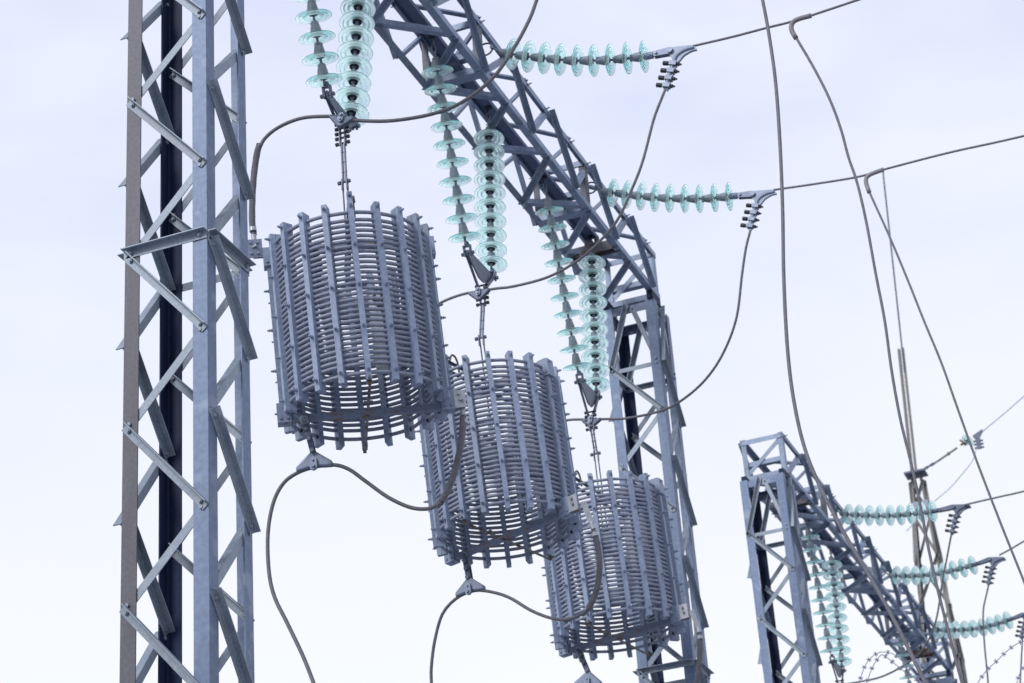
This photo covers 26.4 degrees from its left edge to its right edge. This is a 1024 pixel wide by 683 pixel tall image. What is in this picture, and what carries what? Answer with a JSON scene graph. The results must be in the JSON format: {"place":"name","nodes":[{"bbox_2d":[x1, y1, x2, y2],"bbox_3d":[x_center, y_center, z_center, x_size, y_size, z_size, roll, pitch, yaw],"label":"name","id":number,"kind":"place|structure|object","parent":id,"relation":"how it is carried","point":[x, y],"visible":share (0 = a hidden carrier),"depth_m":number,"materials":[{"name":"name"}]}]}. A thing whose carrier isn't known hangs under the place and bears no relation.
{"place":"outdoors","nodes":[
{"label":"outdoors","id":0,"kind":"place"},
{"bbox_2d":[0,0,1023,682],"label":"sky","id":1,"kind":"structure","parent":0,"point":[360,583],"materials":[{"name":"white"}]},
{"bbox_2d":[761,0,927,682],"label":"dropper cable","id":2,"kind":"object","parent":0,"point":[878,591],"visible":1,"depth_m":13.10,"materials":[{"name":"grey metal"}]},
{"bbox_2d":[858,650,922,682],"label":"razor wire","id":3,"kind":"object","parent":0,"point":[916,678],"visible":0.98,"depth_m":20.83,"materials":[{"name":"metal"}]},
{"bbox_2d":[977,640,1023,682],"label":"razor wire","id":4,"kind":"object","parent":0,"point":[996,662],"visible":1,"depth_m":20.39,"materials":[{"name":"metal"}]},
{"label":"ground","id":5,"kind":"structure","parent":0,"visible":0},
{"bbox_2d":[113,0,713,682],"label":"lattice gantry","id":6,"kind":"object","parent":5,"relation":"on","point":[213,252],"visible":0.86,"depth_m":12.81,"materials":[{"name":"metal"}]},
{"bbox_2d":[293,0,342,87],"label":"suspension insulator","id":7,"kind":"object","parent":6,"relation":"hanging from","point":[316,36],"visible":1,"depth_m":15.33,"materials":[{"name":"teal glass"}]},
{"bbox_2d":[320,81,360,189],"bbox_3d":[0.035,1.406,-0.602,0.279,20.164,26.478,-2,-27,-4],"label":"yoke link","id":8,"kind":"object","parent":7,"relation":"hanging from","point":[334,106],"visible":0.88,"depth_m":15.34,"materials":[{"name":"metal"}]},
{"bbox_2d":[330,112,354,127],"bbox_3d":[-1.191,-1.555,15.294,0.184,0.115,0.067,-11,-27,13],"label":"suspension clamp","id":9,"kind":"object","parent":8,"relation":"attached to","point":[340,120],"visible":1,"depth_m":15.28,"materials":[{"name":"silver metal"}]},
{"bbox_2d":[249,0,538,247],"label":"jumper cable","id":10,"kind":"object","parent":9,"relation":"hanging from","point":[253,182],"visible":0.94,"depth_m":15.19,"materials":[{"name":"metal"}]},
{"bbox_2d":[248,182,466,452],"bbox_3d":[-1.090,-0.274,14.921,1.368,1.783,1.216,-4,-26,-8],"label":"air core coil","id":11,"kind":"object","parent":8,"relation":"hanging from","point":[409,334],"visible":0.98,"depth_m":14.54,"materials":[{"name":"grey paint"}]},
{"bbox_2d":[296,415,332,471],"bbox_3d":[-1.331,0.678,14.493,0.250,0.343,0.212,-8,-27,8],"label":"suspension clamp","id":12,"kind":"object","parent":11,"relation":"hanging from","point":[313,460],"visible":1,"depth_m":14.49,"materials":[{"name":"silver metal"}]},
{"bbox_2d":[266,399,467,682],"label":"jumper cable","id":13,"kind":"object","parent":11,"relation":"hanging from","point":[446,492],"visible":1,"depth_m":14.31,"materials":[{"name":"metal"}]},
{"bbox_2d":[334,0,375,125],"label":"suspension insulator","id":14,"kind":"object","parent":6,"relation":"hanging from","point":[355,54],"visible":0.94,"depth_m":15.93,"materials":[{"name":"teal glass"}]},
{"bbox_2d":[421,35,480,242],"bbox_3d":[-0.500,-1.635,17.604,0.264,1.727,0.615,-14,-28,18],"label":"suspension insulator","id":15,"kind":"object","parent":6,"relation":"hanging from","point":[440,89],"visible":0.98,"depth_m":17.52,"materials":[{"name":"teal glass"}]},
{"bbox_2d":[473,105,506,273],"bbox_3d":[-0.194,-1.323,18.297,0.264,1.703,0.422,-14,-28,18],"label":"suspension insulator","id":16,"kind":"object","parent":6,"relation":"hanging from","point":[490,205],"visible":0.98,"depth_m":18.21,"materials":[{"name":"teal glass"}]},
{"bbox_2d":[461,241,498,345],"bbox_3d":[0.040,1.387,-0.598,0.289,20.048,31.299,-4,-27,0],"label":"yoke link","id":17,"kind":"object","parent":16,"relation":"hanging from","point":[485,275],"visible":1,"depth_m":17.44,"materials":[{"name":"metal"}]},
{"bbox_2d":[468,287,489,300],"bbox_3d":[-0.264,-0.380,17.411,0.189,0.106,0.067,-16,-29,21],"label":"suspension clamp","id":18,"kind":"object","parent":17,"relation":"attached to","point":[478,294],"visible":1,"depth_m":17.40,"materials":[{"name":"silver metal"}]},
{"bbox_2d":[439,89,666,303],"bbox_3d":[0.219,-0.901,17.401,2.419,1.761,0.055,-16,-29,23],"label":"jumper cable","id":19,"kind":"object","parent":18,"relation":"attached to","point":[597,243],"visible":0.81,"depth_m":17.18,"materials":[{"name":"grey metal"}]},
{"bbox_2d":[413,340,585,568],"bbox_3d":[-0.141,0.798,16.996,1.368,1.674,1.216,-25,-32,28],"label":"air core coil","id":20,"kind":"object","parent":17,"relation":"hanging from","point":[536,437],"visible":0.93,"depth_m":16.61,"materials":[{"name":"grey paint"}]},
{"bbox_2d":[455,551,485,596],"bbox_3d":[-0.321,1.762,16.675,0.130,0.383,0.246,19,-35,-39],"label":"suspension clamp","id":21,"kind":"object","parent":20,"relation":"hanging from","point":[469,585],"visible":1,"depth_m":16.62,"materials":[{"name":"grey metal"}]},
{"bbox_2d":[429,501,602,682],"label":"jumper cable","id":22,"kind":"object","parent":21,"relation":"hanging from","point":[599,571],"visible":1,"depth_m":16.19,"materials":[{"name":"metal"}]},
{"bbox_2d":[535,175,591,370],"bbox_3d":[0.450,-0.614,19.715,0.264,1.789,0.654,-14,-28,18],"label":"suspension insulator","id":23,"kind":"object","parent":6,"relation":"hanging from","point":[552,227],"visible":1,"depth_m":19.64,"materials":[{"name":"teal glass"}]},
{"bbox_2d":[574,370,602,460],"bbox_3d":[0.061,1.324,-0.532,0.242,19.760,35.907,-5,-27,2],"label":"yoke link","id":24,"kind":"object","parent":23,"relation":"hanging from","point":[592,396],"visible":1,"depth_m":19.53,"materials":[{"name":"metal"}]},
{"bbox_2d":[582,416,600,427],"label":"suspension clamp","id":25,"kind":"object","parent":24,"relation":"attached to","point":[595,420],"visible":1,"depth_m":19.50,"materials":[{"name":"silver metal"}]},
{"bbox_2d":[566,230,750,420],"bbox_3d":[1.187,0.092,19.546,2.306,1.720,0.071,-17,-29,24],"label":"jumper cable","id":26,"kind":"object","parent":25,"relation":"attached to","point":[716,364],"visible":0.77,"depth_m":19.26,"materials":[{"name":"grey metal"}]},
{"bbox_2d":[531,458,689,660],"bbox_3d":[0.825,1.813,19.146,1.368,1.722,1.216,-20,-29,24],"label":"air core coil","id":27,"kind":"object","parent":24,"relation":"hanging from","point":[644,559],"visible":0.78,"depth_m":18.73,"materials":[{"name":"grey paint"}]},
{"bbox_2d":[574,646,601,682],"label":"suspension clamp","id":28,"kind":"object","parent":27,"relation":"hanging from","point":[587,676],"visible":1,"depth_m":18.72,"materials":[{"name":"grey metal"}]},
{"bbox_2d":[689,610,702,682],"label":"jumper cable","id":29,"kind":"object","parent":27,"relation":"hanging from","point":[699,648],"visible":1,"depth_m":18.35,"materials":[{"name":"metal"}]},
{"bbox_2d":[483,38,648,76],"bbox_3d":[0.424,-2.333,17.855,1.399,0.651,0.265,-12,-28,15],"label":"tension insulator","id":30,"kind":"object","parent":6,"relation":"attached to","point":[528,56],"visible":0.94,"depth_m":17.80,"materials":[{"name":"teal glass"}]},
{"bbox_2d":[643,45,696,91],"bbox_3d":[1.277,-2.184,17.455,0.436,0.398,0.077,-14,-28,18],"label":"tension clamp","id":31,"kind":"object","parent":30,"relation":"attached to","point":[677,54],"visible":1,"depth_m":17.46,"materials":[{"name":"metal"}]},
{"bbox_2d":[694,0,859,46],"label":"line conductor","id":32,"kind":"object","parent":31,"relation":"attached to","point":[775,25],"visible":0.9,"depth_m":17.31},
{"bbox_2d":[789,13,963,682],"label":"dropper cable","id":33,"kind":"object","parent":32,"relation":"hanging from","point":[796,20],"visible":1,"depth_m":15.72,"materials":[{"name":"grey metal"}]},
{"bbox_2d":[578,235,610,392],"bbox_3d":[0.752,-0.312,20.403,0.264,1.754,0.481,-14,-28,18],"label":"suspension insulator","id":34,"kind":"object","parent":6,"relation":"hanging from","point":[592,291],"visible":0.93,"depth_m":20.33,"materials":[{"name":"teal glass"}]},
{"bbox_2d":[589,179,732,212],"bbox_3d":[1.348,-1.341,19.991,1.348,0.620,0.264,-12,-28,15],"label":"tension insulator","id":35,"kind":"object","parent":6,"relation":"attached to","point":[612,192],"visible":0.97,"depth_m":19.94,"materials":[{"name":"teal glass"}]},
{"bbox_2d":[729,189,776,230],"bbox_3d":[2.174,-1.191,19.603,0.435,0.423,0.077,-14,-28,18],"label":"tension clamp","id":36,"kind":"object","parent":35,"relation":"attached to","point":[759,197],"visible":1,"depth_m":19.60,"materials":[{"name":"metal"}]},
{"bbox_2d":[773,135,1023,190],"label":"line conductor","id":37,"kind":"object","parent":36,"relation":"attached to","point":[918,160],"visible":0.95,"depth_m":19.25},
{"bbox_2d":[864,167,1023,583],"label":"dropper cable","id":38,"kind":"object","parent":37,"relation":"hanging from","point":[869,175],"visible":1,"depth_m":18.26,"materials":[{"name":"grey metal"}]},
{"bbox_2d":[738,432,957,682],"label":"lattice gantry","id":39,"kind":"object","parent":5,"relation":"on","point":[787,506],"visible":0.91,"depth_m":26.22,"materials":[{"name":"metal"}]},
{"bbox_2d":[801,510,839,653],"bbox_3d":[3.836,3.006,27.429,0.264,1.815,0.557,-14,-28,18],"label":"suspension insulator","id":40,"kind":"object","parent":39,"relation":"hanging from","point":[816,573],"visible":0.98,"depth_m":27.33,"materials":[{"name":"teal glass"}]},
{"bbox_2d":[822,540,851,665],"bbox_3d":[4.151,3.320,28.112,0.264,1.807,0.501,-14,-28,18],"label":"suspension insulator","id":41,"kind":"object","parent":39,"relation":"hanging from","point":[832,576],"visible":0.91,"depth_m":28.04,"materials":[{"name":"teal glass"}]},
{"bbox_2d":[828,654,845,682],"bbox_3d":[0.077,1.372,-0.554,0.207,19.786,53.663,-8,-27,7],"label":"yoke link","id":42,"kind":"object","parent":41,"relation":"hanging from","point":[839,670],"visible":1,"depth_m":27.25,"materials":[{"name":"metal"}]},
{"bbox_2d":[830,501,937,525],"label":"tension insulator","id":43,"kind":"object","parent":39,"relation":"attached to","point":[868,515],"visible":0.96,"depth_m":27.50,"materials":[{"name":"teal glass"}]},
{"bbox_2d":[932,504,970,534],"bbox_3d":[5.431,2.191,26.939,0.492,0.411,0.105,-19,-30,27],"label":"tension clamp","id":44,"kind":"object","parent":43,"relation":"attached to","point":[958,509],"visible":1,"depth_m":26.92,"materials":[{"name":"metal"}]},
{"bbox_2d":[849,534,951,682],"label":"jumper cable","id":45,"kind":"object","parent":44,"relation":"hanging from","point":[919,653],"visible":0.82,"depth_m":26.80,"materials":[{"name":"grey metal"}]},
{"bbox_2d":[964,490,1023,505],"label":"line conductor","id":46,"kind":"object","parent":44,"relation":"attached to","point":[994,498],"visible":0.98,"depth_m":26.60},
{"bbox_2d":[893,635,915,682],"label":"suspension insulator","id":47,"kind":"object","parent":39,"relation":"hanging from","point":[904,654],"visible":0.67,"depth_m":31.58,"materials":[{"name":"teal glass"}]},
{"bbox_2d":[879,556,977,584],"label":"tension insulator","id":48,"kind":"object","parent":39,"relation":"attached to","point":[914,575],"visible":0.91,"depth_m":29.58,"materials":[{"name":"teal glass"}]},
{"bbox_2d":[972,557,1005,585],"bbox_3d":[6.344,3.053,29.021,0.468,0.390,0.113,-20,-30,28],"label":"tension clamp","id":49,"kind":"object","parent":48,"relation":"attached to","point":[994,562],"visible":1,"depth_m":29.01,"materials":[{"name":"metal"}]},
{"bbox_2d":[982,585,988,682],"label":"jumper cable","id":50,"kind":"object","parent":49,"relation":"hanging from","point":[984,633],"visible":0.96,"depth_m":28.75,"materials":[{"name":"grey metal"}]},
{"bbox_2d":[999,541,1023,555],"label":"line conductor","id":51,"kind":"object","parent":49,"relation":"attached to","point":[1012,548],"visible":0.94,"depth_m":28.85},
{"bbox_2d":[921,611,1012,638],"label":"tension insulator","id":52,"kind":"object","parent":39,"relation":"attached to","point":[964,629],"visible":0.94,"depth_m":31.61,"materials":[{"name":"teal glass"}]},
{"bbox_2d":[1007,613,1023,639],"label":"tension clamp","id":53,"kind":"object","parent":52,"relation":"attached to","point":[1015,617],"visible":1,"depth_m":31.07,"materials":[{"name":"metal"}]},
{"bbox_2d":[1019,638,1022,682],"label":"jumper cable","id":54,"kind":"object","parent":53,"relation":"hanging from","point":[1021,659],"visible":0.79,"depth_m":30.91,"materials":[{"name":"grey metal"}]},
{"bbox_2d":[882,172,967,682],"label":"lightning mast","id":55,"kind":"object","parent":5,"relation":"on","point":[921,473],"visible":0.66,"depth_m":39.34,"materials":[{"name":"beige metal"}]},
{"bbox_2d":[924,435,974,469],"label":"shield wire insulator","id":56,"kind":"object","parent":55,"relation":"attached to","point":[964,441],"visible":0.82,"depth_m":39.56,"materials":[{"name":"glass"}]},
{"bbox_2d":[973,429,983,448],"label":"tension clamp","id":57,"kind":"object","parent":56,"relation":"attached to","point":[976,437],"visible":1,"depth_m":39.44,"materials":[{"name":"metal"}]},
{"bbox_2d":[906,449,975,531],"bbox_3d":[7.727,2.675,39.347,1.490,1.300,0.018,-14,-28,18],"label":"shield wire","id":58,"kind":"object","parent":57,"relation":"attached to","point":[948,489],"visible":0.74,"depth_m":39.30,"materials":[{"name":"grey metal"}]},
{"bbox_2d":[983,396,1023,430],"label":"shield wire","id":59,"kind":"object","parent":57,"relation":"attached to","point":[1003,413],"visible":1,"depth_m":39.47,"materials":[{"name":"grey metal"}]}
]}

